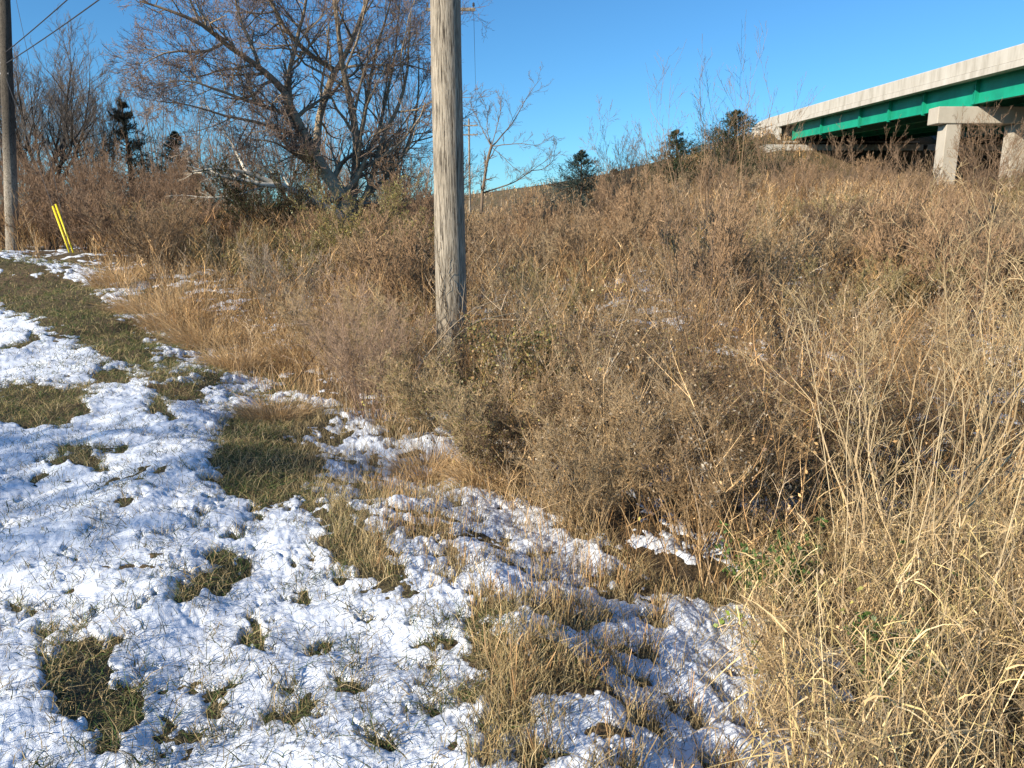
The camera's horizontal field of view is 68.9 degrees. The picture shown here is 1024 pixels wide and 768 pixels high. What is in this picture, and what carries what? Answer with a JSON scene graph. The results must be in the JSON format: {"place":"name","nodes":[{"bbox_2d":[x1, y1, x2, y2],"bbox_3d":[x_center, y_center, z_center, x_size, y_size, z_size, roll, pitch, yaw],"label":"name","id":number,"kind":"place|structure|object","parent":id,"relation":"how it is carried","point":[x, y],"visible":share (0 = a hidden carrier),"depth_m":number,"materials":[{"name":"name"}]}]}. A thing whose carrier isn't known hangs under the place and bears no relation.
{"place":"outdoors","nodes":[
{"label":"outdoors","id":0,"kind":"place"},
{"bbox_2d":[0,133,1023,767],"bbox_3d":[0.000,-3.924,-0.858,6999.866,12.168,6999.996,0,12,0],"label":"ground","id":1,"kind":"structure","parent":0,"point":[630,509],"depth_m":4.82,"materials":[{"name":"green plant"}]},
{"bbox_2d":[0,0,19,250],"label":"utility pole","id":2,"kind":"object","parent":1,"relation":"on","point":[9,142],"visible":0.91,"depth_m":18.51,"materials":[{"name":"brown wood"}]},
{"bbox_2d":[0,150,85,246],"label":"thicket shrub","id":3,"kind":"object","parent":1,"relation":"on","point":[29,182],"visible":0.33,"depth_m":22.46,"materials":[{"name":"brown plant"}]},
{"bbox_2d":[0,175,105,249],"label":"thicket shrub","id":4,"kind":"object","parent":1,"relation":"on","point":[45,212],"visible":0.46,"depth_m":18.79,"materials":[{"name":"brown plant"}]},
{"bbox_2d":[0,3,127,190],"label":"bare tree","id":5,"kind":"object","parent":1,"relation":"on","point":[65,108],"visible":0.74,"depth_m":33.38,"materials":[{"name":"brown plant"}]},
{"bbox_2d":[20,173,134,251],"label":"thicket shrub","id":6,"kind":"object","parent":1,"relation":"on","point":[74,222],"visible":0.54,"depth_m":17.87,"materials":[{"name":"brown plant"}]},
{"bbox_2d":[24,155,137,239],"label":"thicket shrub","id":7,"kind":"object","parent":1,"relation":"on","point":[96,175],"visible":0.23,"depth_m":23.08,"materials":[{"name":"brown plant"}]},
{"bbox_2d":[14,14,155,186],"bbox_3d":[-23.062,-13.577,39.460,6.829,10.741,5.986,3,13,13],"label":"bare tree","id":8,"kind":"object","parent":1,"relation":"on","point":[104,120],"visible":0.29,"depth_m":39.20,"materials":[{"name":"brown plant"}]},
{"bbox_2d":[44,130,183,212],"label":"thicket shrub","id":9,"kind":"object","parent":1,"relation":"on","point":[106,169],"visible":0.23,"depth_m":24.45,"materials":[{"name":"brown plant"}]},
{"bbox_2d":[61,252,170,289],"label":"grass tussock","id":10,"kind":"object","parent":1,"relation":"on","point":[97,279],"depth_m":14.22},
{"bbox_2d":[65,182,183,261],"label":"thicket shrub","id":11,"kind":"object","parent":1,"relation":"on","point":[93,214],"visible":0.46,"depth_m":16.53,"materials":[{"name":"brown plant"}]},
{"bbox_2d":[66,97,185,198],"bbox_3d":[-19.535,-10.748,38.125,7.705,7.444,8.303,0,12,0],"label":"spruce","id":12,"kind":"object","parent":1,"relation":"on","point":[122,117],"visible":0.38,"depth_m":37.72,"materials":[{"name":"green plant"}]},
{"bbox_2d":[58,275,202,315],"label":"grass tussock","id":13,"kind":"object","parent":1,"relation":"on","point":[119,310],"depth_m":11.95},
{"bbox_2d":[77,155,209,215],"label":"thicket shrub","id":14,"kind":"object","parent":1,"relation":"on","point":[167,184],"visible":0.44,"depth_m":23.00,"materials":[{"name":"brown plant"}]},
{"bbox_2d":[82,183,216,282],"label":"bank shrub","id":15,"kind":"object","parent":1,"relation":"on","point":[172,230],"visible":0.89,"depth_m":14.09,"materials":[{"name":"brown plant"}]},
{"bbox_2d":[107,45,194,185],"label":"bare tree","id":16,"kind":"object","parent":1,"relation":"on","point":[147,131],"visible":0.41,"depth_m":51.83,"materials":[{"name":"brown plant"}]},
{"bbox_2d":[101,272,257,340],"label":"grass tussock","id":17,"kind":"object","parent":1,"relation":"on","point":[152,320],"depth_m":11.06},
{"bbox_2d":[133,294,262,350],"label":"grass tussock","id":18,"kind":"object","parent":1,"relation":"on","point":[187,337],"depth_m":10.13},
{"bbox_2d":[173,221,284,283],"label":"bank shrub","id":19,"kind":"object","parent":1,"relation":"on","point":[228,247],"visible":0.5,"depth_m":14.38,"materials":[{"name":"brown plant"}]},
{"bbox_2d":[156,317,303,378],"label":"grass tussock","id":20,"kind":"object","parent":1,"relation":"on","point":[219,358],"depth_m":8.96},
{"bbox_2d":[178,124,303,221],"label":"thicket shrub","id":21,"kind":"object","parent":1,"relation":"on","point":[237,175],"visible":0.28,"depth_m":27.41,"materials":[{"name":"brown plant"}]},
{"bbox_2d":[185,140,331,258],"bbox_3d":[-5.703,-4.520,18.493,3.238,2.854,3.588,8,14,31],"label":"honeysuckle","id":22,"kind":"object","parent":1,"relation":"on","point":[242,204],"visible":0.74,"depth_m":17.87,"materials":[{"name":"green plant"}]},
{"bbox_2d":[204,375,335,426],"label":"grass tussock","id":23,"kind":"object","parent":1,"relation":"on","point":[284,412],"depth_m":6.74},
{"bbox_2d":[220,242,334,291],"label":"leafy bush","id":24,"kind":"object","parent":1,"relation":"on","point":[285,261],"visible":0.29,"depth_m":13.71,"materials":[{"name":"brown plant"}]},
{"bbox_2d":[234,237,334,334],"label":"weed shrub","id":25,"kind":"object","parent":1,"relation":"on","point":[269,270],"visible":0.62,"depth_m":10.33,"materials":[{"name":"brown plant"}]},
{"bbox_2d":[98,0,497,233],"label":"bare tree","id":26,"kind":"object","parent":1,"relation":"on","point":[291,116],"visible":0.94,"depth_m":19.89,"materials":[{"name":"brown plant"}]},
{"bbox_2d":[166,98,343,220],"bbox_3d":[-6.534,-5.425,18.956,4.521,3.506,1.802,-8,15,-34],"label":"fallen limb","id":27,"kind":"object","parent":26,"relation":"attached to","point":[268,182],"visible":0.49,"depth_m":18.55,"materials":[{"name":"wood"}]},
{"bbox_2d":[216,294,391,388],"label":"grass tussock","id":28,"kind":"object","parent":1,"relation":"on","point":[282,356],"depth_m":9.01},
{"bbox_2d":[271,218,369,284],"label":"leafy bush","id":29,"kind":"object","parent":1,"relation":"on","point":[333,237],"visible":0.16,"depth_m":14.83,"materials":[{"name":"brown plant"}]},
{"bbox_2d":[266,276,383,380],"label":"weed shrub","id":30,"kind":"object","parent":1,"relation":"on","point":[294,305],"visible":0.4,"depth_m":8.26,"materials":[{"name":"brown plant"}]},
{"bbox_2d":[290,167,420,269],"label":"leafy bush","id":31,"kind":"object","parent":1,"relation":"on","point":[393,197],"visible":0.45,"depth_m":15.70,"materials":[{"name":"green plant"}]},
{"bbox_2d":[283,252,431,419],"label":"weed shrub","id":32,"kind":"object","parent":1,"relation":"on","point":[377,350],"visible":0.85,"depth_m":6.57,"materials":[{"name":"brown plant"}]},
{"bbox_2d":[328,212,417,305],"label":"bank shrub","id":33,"kind":"object","parent":1,"relation":"on","point":[354,234],"visible":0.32,"depth_m":12.36,"materials":[{"name":"brown plant"}]},
{"bbox_2d":[338,213,434,330],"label":"bank shrub","id":34,"kind":"object","parent":1,"relation":"on","point":[411,252],"visible":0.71,"depth_m":9.75,"materials":[{"name":"brown plant"}]},
{"bbox_2d":[332,279,449,397],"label":"weed shrub","id":35,"kind":"object","parent":1,"relation":"on","point":[407,320],"visible":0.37,"depth_m":7.59,"materials":[{"name":"brown plant"}]},
{"bbox_2d":[354,202,434,282],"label":"bank shrub","id":36,"kind":"object","parent":1,"relation":"on","point":[378,228],"visible":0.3,"depth_m":13.47,"materials":[{"name":"brown plant"}]},
{"bbox_2d":[358,247,435,325],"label":"bank shrub","id":37,"kind":"object","parent":1,"relation":"on","point":[432,283],"visible":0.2,"depth_m":10.34,"materials":[{"name":"brown plant"}]},
{"bbox_2d":[354,334,463,437],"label":"weed shrub","id":38,"kind":"object","parent":1,"relation":"on","point":[411,388],"visible":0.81,"depth_m":6.08,"materials":[{"name":"brown plant"}]},
{"bbox_2d":[360,425,469,487],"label":"grass tussock","id":39,"kind":"object","parent":1,"relation":"on","point":[404,473],"depth_m":5.58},
{"bbox_2d":[366,144,484,236],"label":"thicket shrub","id":40,"kind":"object","parent":1,"relation":"on","point":[425,203],"visible":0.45,"depth_m":19.11,"materials":[{"name":"brown plant"}]},
{"bbox_2d":[430,0,467,378],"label":"utility pole","id":41,"kind":"object","parent":1,"relation":"on","point":[447,116],"visible":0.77,"depth_m":7.77,"materials":[{"name":"brown wood"}]},
{"bbox_2d":[405,422,544,501],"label":"grass tussock","id":42,"kind":"object","parent":1,"relation":"on","point":[462,471],"depth_m":5.15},
{"bbox_2d":[415,363,537,479],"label":"weed shrub","id":43,"kind":"object","parent":1,"relation":"on","point":[454,419],"visible":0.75,"depth_m":5.07,"materials":[{"name":"brown plant"}]},
{"bbox_2d":[465,212,550,309],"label":"bank shrub","id":44,"kind":"object","parent":1,"relation":"on","point":[527,240],"visible":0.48,"depth_m":12.90,"materials":[{"name":"brown plant"}]},
{"bbox_2d":[467,270,553,356],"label":"weed shrub","id":45,"kind":"object","parent":1,"relation":"on","point":[520,295],"visible":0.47,"depth_m":8.77,"materials":[{"name":"brown plant"}]},
{"bbox_2d":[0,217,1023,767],"bbox_3d":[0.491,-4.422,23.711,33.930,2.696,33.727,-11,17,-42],"label":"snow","id":46,"kind":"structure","parent":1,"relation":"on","point":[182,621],"depth_m":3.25,"materials":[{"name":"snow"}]},
{"bbox_2d":[0,128,1023,767],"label":"weeds","id":47,"kind":"object","parent":1,"relation":"on","point":[548,260],"visible":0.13,"depth_m":8.64,"materials":[{"name":"plant"}]},
{"bbox_2d":[0,187,1023,615],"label":"dead grass","id":48,"kind":"structure","parent":1,"relation":"on","point":[328,383],"depth_m":8.11,"materials":[{"name":"plant"}]},
{"bbox_2d":[1,135,1023,571],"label":"brushwood","id":49,"kind":"object","parent":1,"relation":"on","point":[419,289],"visible":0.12,"depth_m":9.19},
{"bbox_2d":[443,313,586,428],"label":"leafy bush","id":50,"kind":"object","parent":1,"relation":"on","point":[486,343],"visible":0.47,"depth_m":6.29,"materials":[{"name":"green plant"}]},
{"bbox_2d":[451,373,580,493],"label":"weed shrub","id":51,"kind":"object","parent":1,"relation":"on","point":[492,456],"visible":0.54,"depth_m":4.95,"materials":[{"name":"brown plant"}]},
{"bbox_2d":[464,62,575,213],"bbox_3d":[0.131,-9.629,28.948,3.630,5.911,3.028,-7,14,-29],"label":"bare tree","id":52,"kind":"object","parent":1,"relation":"on","point":[483,186],"visible":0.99,"depth_m":28.98,"materials":[{"name":"brown plant"}]},
{"bbox_2d":[491,187,573,256],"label":"bank shrub","id":53,"kind":"object","parent":1,"relation":"on","point":[523,216],"visible":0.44,"depth_m":16.93,"materials":[{"name":"brown plant"}]},
{"bbox_2d":[487,224,579,292],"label":"bank shrub","id":54,"kind":"object","parent":1,"relation":"on","point":[550,252],"visible":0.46,"depth_m":12.70,"materials":[{"name":"brown plant"}]},
{"bbox_2d":[495,255,615,338],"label":"bank shrub","id":55,"kind":"object","parent":1,"relation":"on","point":[558,290],"visible":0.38,"depth_m":10.34,"materials":[{"name":"brown plant"}]},
{"bbox_2d":[483,344,628,498],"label":"weed shrub","id":56,"kind":"object","parent":1,"relation":"on","point":[566,404],"visible":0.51,"depth_m":4.83,"materials":[{"name":"brown plant"}]},
{"bbox_2d":[516,149,612,215],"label":"cedar","id":57,"kind":"object","parent":1,"relation":"on","point":[580,156],"visible":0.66,"depth_m":49.31,"materials":[{"name":"green plant"}]},
{"bbox_2d":[521,292,643,394],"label":"weed shrub","id":58,"kind":"object","parent":1,"relation":"on","point":[601,320],"visible":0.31,"depth_m":7.12,"materials":[{"name":"brown plant"}]},
{"bbox_2d":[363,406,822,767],"bbox_3d":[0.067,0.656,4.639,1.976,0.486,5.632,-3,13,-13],"label":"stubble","id":59,"kind":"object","parent":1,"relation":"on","point":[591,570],"visible":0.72,"depth_m":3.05,"materials":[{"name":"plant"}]},
{"bbox_2d":[502,378,684,534],"bbox_3d":[0.412,0.433,4.314,0.956,0.983,0.853,-4,13,-20],"label":"weed shrub","id":60,"kind":"object","parent":1,"relation":"on","point":[611,468],"visible":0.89,"depth_m":4.23,"materials":[{"name":"brown plant"}]},
{"bbox_2d":[223,124,976,220],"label":"weeds","id":61,"kind":"object","parent":1,"relation":"on","point":[502,189],"visible":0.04,"depth_m":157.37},
{"bbox_2d":[543,186,677,303],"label":"bank shrub","id":62,"kind":"object","parent":1,"relation":"on","point":[568,236],"visible":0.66,"depth_m":12.83,"materials":[{"name":"brown plant"}]},
{"bbox_2d":[578,94,655,201],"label":"bare shrub","id":63,"kind":"object","parent":1,"relation":"on","point":[628,173],"visible":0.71,"depth_m":28.84,"materials":[{"name":"brown plant"}]},
{"bbox_2d":[545,303,697,459],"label":"weed shrub","id":64,"kind":"object","parent":1,"relation":"on","point":[625,358],"visible":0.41,"depth_m":5.61,"materials":[{"name":"brown plant"}]},
{"bbox_2d":[590,164,683,278],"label":"bank shrub","id":65,"kind":"object","parent":1,"relation":"on","point":[625,211],"visible":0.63,"depth_m":15.67,"materials":[{"name":"brown plant"}]},
{"bbox_2d":[519,330,768,509],"bbox_3d":[0.791,0.262,4.811,1.520,1.147,1.586,0,12,0],"label":"weed shrub","id":66,"kind":"object","parent":1,"relation":"on","point":[645,400],"visible":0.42,"depth_m":4.70,"materials":[{"name":"brown plant"}]},
{"bbox_2d":[633,183,710,265],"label":"bank shrub","id":67,"kind":"object","parent":1,"relation":"on","point":[683,207],"visible":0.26,"depth_m":17.79,"materials":[{"name":"brown plant"}]},
{"bbox_2d":[602,263,747,403],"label":"weed shrub","id":68,"kind":"object","parent":1,"relation":"on","point":[679,338],"visible":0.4,"depth_m":7.60,"materials":[{"name":"brown plant"}]},
{"bbox_2d":[630,232,720,309],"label":"bank shrub","id":69,"kind":"object","parent":1,"relation":"on","point":[642,251],"visible":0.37,"depth_m":12.27,"materials":[{"name":"brown plant"}]},
{"bbox_2d":[621,129,737,197],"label":"cedar","id":70,"kind":"object","parent":1,"relation":"on","point":[676,162],"visible":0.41,"depth_m":62.13,"materials":[{"name":"green plant"}]},
{"bbox_2d":[360,172,1023,588],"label":"seed heads","id":71,"kind":"object","parent":1,"relation":"on","point":[746,470],"visible":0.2,"depth_m":5.96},
{"bbox_2d":[620,115,763,397],"bbox_3d":[1.707,-1.011,7.054,1.027,2.890,1.218,12,17,43],"label":"sapling","id":72,"kind":"object","parent":1,"relation":"on","point":[684,245],"visible":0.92,"depth_m":7.08,"materials":[{"name":"brown plant"}]},
{"bbox_2d":[648,181,764,346],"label":"bank shrub","id":73,"kind":"object","parent":1,"relation":"on","point":[726,235],"visible":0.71,"depth_m":9.99,"materials":[{"name":"brown plant"}]},
{"bbox_2d":[646,17,766,329],"bbox_3d":[2.775,-2.885,10.680,1.712,4.402,2.806,0,12,0],"label":"sapling","id":74,"kind":"object","parent":1,"relation":"on","point":[713,142],"visible":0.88,"depth_m":10.48,"materials":[{"name":"brown plant"}]},
{"bbox_2d":[592,364,823,555],"bbox_3d":[1.067,0.455,4.213,1.087,1.043,1.066,-7,14,-31],"label":"weed shrub","id":75,"kind":"object","parent":1,"relation":"on","point":[677,455],"visible":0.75,"depth_m":4.07,"materials":[{"name":"brown plant"}]},
{"bbox_2d":[687,155,750,211],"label":"bank shrub","id":76,"kind":"object","parent":1,"relation":"on","point":[715,178],"visible":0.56,"depth_m":29.25,"materials":[{"name":"brown plant"}]},
{"bbox_2d":[640,311,807,462],"bbox_3d":[1.581,0.107,5.653,1.278,1.238,0.996,6,14,26],"label":"weed shrub","id":77,"kind":"object","parent":1,"relation":"on","point":[743,362],"visible":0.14,"depth_m":5.55,"materials":[{"name":"brown plant"}]},
{"bbox_2d":[645,109,835,187],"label":"cedar","id":78,"kind":"object","parent":1,"relation":"on","point":[735,125],"visible":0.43,"depth_m":67.28,"materials":[{"name":"green plant"}]},
{"bbox_2d":[712,228,796,339],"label":"bank shrub","id":79,"kind":"object","parent":1,"relation":"on","point":[742,266],"visible":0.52,"depth_m":10.30,"materials":[{"name":"brown plant"}]},
{"bbox_2d":[690,48,819,250],"bbox_3d":[4.336,-3.662,13.661,2.442,4.296,2.335,4,13,19],"label":"sapling","id":80,"kind":"object","parent":1,"relation":"on","point":[760,160],"visible":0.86,"depth_m":13.24,"materials":[{"name":"brown plant"}]},
{"bbox_2d":[641,330,880,541],"bbox_3d":[1.395,0.359,4.452,1.176,1.222,1.201,0,12,0],"label":"weed shrub","id":81,"kind":"object","parent":1,"relation":"on","point":[730,417],"visible":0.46,"depth_m":4.33,"materials":[{"name":"brown plant"}]},
{"bbox_2d":[714,520,808,602],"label":"vine","id":82,"kind":"object","parent":1,"relation":"on","point":[744,546],"visible":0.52,"depth_m":3.62,"materials":[{"name":"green plant"}]},
{"bbox_2d":[717,201,862,312],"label":"bank shrub","id":83,"kind":"object","parent":1,"relation":"on","point":[830,237],"visible":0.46,"depth_m":12.27,"materials":[{"name":"brown plant"}]},
{"bbox_2d":[678,318,913,486],"bbox_3d":[1.985,0.209,5.364,1.492,1.274,1.566,7,14,30],"label":"weed shrub","id":84,"kind":"object","parent":1,"relation":"on","point":[794,367],"visible":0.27,"depth_m":5.25,"materials":[{"name":"brown plant"}]},
{"bbox_2d":[733,262,863,388],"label":"weed shrub","id":85,"kind":"object","parent":1,"relation":"on","point":[811,282],"visible":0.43,"depth_m":8.37,"materials":[{"name":"brown plant"}]},
{"bbox_2d":[744,516,857,608],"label":"vine","id":86,"kind":"object","parent":1,"relation":"on","point":[799,547],"visible":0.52,"depth_m":3.56,"materials":[{"name":"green plant"}]},
{"bbox_2d":[763,115,863,210],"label":"bare shrub","id":87,"kind":"object","parent":1,"relation":"on","point":[832,171],"visible":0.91,"depth_m":24.91,"materials":[{"name":"brown plant"}]},
{"bbox_2d":[786,193,880,256],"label":"bank shrub","id":88,"kind":"object","parent":1,"relation":"on","point":[827,219],"visible":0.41,"depth_m":16.50,"materials":[{"name":"brown plant"}]},
{"bbox_2d":[662,411,1023,767],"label":"golden grass","id":89,"kind":"structure","parent":1,"relation":"on","point":[944,722],"depth_m":2.78,"materials":[{"name":"plant"}]},
{"bbox_2d":[797,213,895,294],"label":"bank shrub","id":90,"kind":"object","parent":1,"relation":"on","point":[850,259],"visible":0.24,"depth_m":12.92,"materials":[{"name":"brown plant"}]},
{"bbox_2d":[764,253,930,348],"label":"bank shrub","id":91,"kind":"object","parent":1,"relation":"on","point":[898,272],"visible":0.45,"depth_m":9.97,"materials":[{"name":"brown plant"}]},
{"bbox_2d":[715,214,1023,617],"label":"bare shrub","id":92,"kind":"object","parent":1,"relation":"on","point":[982,450],"visible":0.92,"depth_m":3.73,"materials":[{"name":"beige plant"}]},
{"bbox_2d":[770,330,986,524],"bbox_3d":[2.265,0.364,4.728,1.254,1.274,1.191,7,14,30],"label":"weed shrub","id":93,"kind":"object","parent":1,"relation":"on","point":[896,406],"visible":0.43,"depth_m":4.64,"materials":[{"name":"brown plant"}]},
{"bbox_2d":[752,43,1023,184],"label":"overpass","id":94,"kind":"object","parent":1,"relation":"on","point":[928,103],"visible":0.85,"depth_m":51.13,"materials":[{"name":"concrete"}]},
{"bbox_2d":[843,610,958,712],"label":"vine","id":95,"kind":"object","parent":1,"relation":"on","point":[866,613],"visible":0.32,"depth_m":2.87,"materials":[{"name":"green plant"}]},
{"bbox_2d":[842,176,968,321],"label":"bank shrub","id":96,"kind":"object","parent":1,"relation":"on","point":[887,233],"visible":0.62,"depth_m":11.28,"materials":[{"name":"brown plant"}]},
{"bbox_2d":[833,260,981,433],"bbox_3d":[3.533,-0.292,6.814,1.112,1.695,1.567,7,14,29],"label":"weed shrub","id":97,"kind":"object","parent":1,"relation":"on","point":[932,316],"visible":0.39,"depth_m":6.69,"materials":[{"name":"brown plant"}]},
{"bbox_2d":[835,252,995,338],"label":"bank shrub","id":98,"kind":"object","parent":1,"relation":"on","point":[925,288],"visible":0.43,"depth_m":10.09,"materials":[{"name":"brown plant"}]},
{"bbox_2d":[833,306,1023,501],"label":"weed shrub","id":99,"kind":"object","parent":1,"relation":"on","point":[971,422],"visible":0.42,"depth_m":5.34,"materials":[{"name":"brown plant"}]},
{"bbox_2d":[870,173,997,301],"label":"bank shrub","id":100,"kind":"object","parent":1,"relation":"on","point":[923,200],"visible":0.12,"depth_m":12.48,"materials":[{"name":"brown plant"}]},
{"bbox_2d":[883,160,1023,546],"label":"bare shrub","id":101,"kind":"object","parent":1,"relation":"on","point":[986,288],"visible":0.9,"depth_m":4.45,"materials":[{"name":"beige plant"}]},
{"bbox_2d":[886,200,1023,341],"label":"bank shrub","id":102,"kind":"object","parent":1,"relation":"on","point":[932,251],"visible":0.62,"depth_m":9.99,"materials":[{"name":"brown plant"}]},
{"bbox_2d":[910,98,1023,328],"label":"sapling","id":103,"kind":"object","parent":1,"relation":"on","point":[981,189],"visible":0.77,"depth_m":9.87,"materials":[{"name":"brown plant"}]},
{"bbox_2d":[923,149,1023,351],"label":"sapling","id":104,"kind":"object","parent":1,"relation":"on","point":[979,273],"visible":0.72,"depth_m":9.53,"materials":[{"name":"beige plant"}]},
{"bbox_2d":[947,105,1023,210],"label":"bare shrub","id":105,"kind":"object","parent":1,"relation":"on","point":[971,162],"visible":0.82,"depth_m":28.73,"materials":[{"name":"brown plant"}]},
{"bbox_2d":[0,0,1023,206],"label":"sky","id":106,"kind":"structure","parent":0,"point":[589,48],"materials":[{"name":"blue"}]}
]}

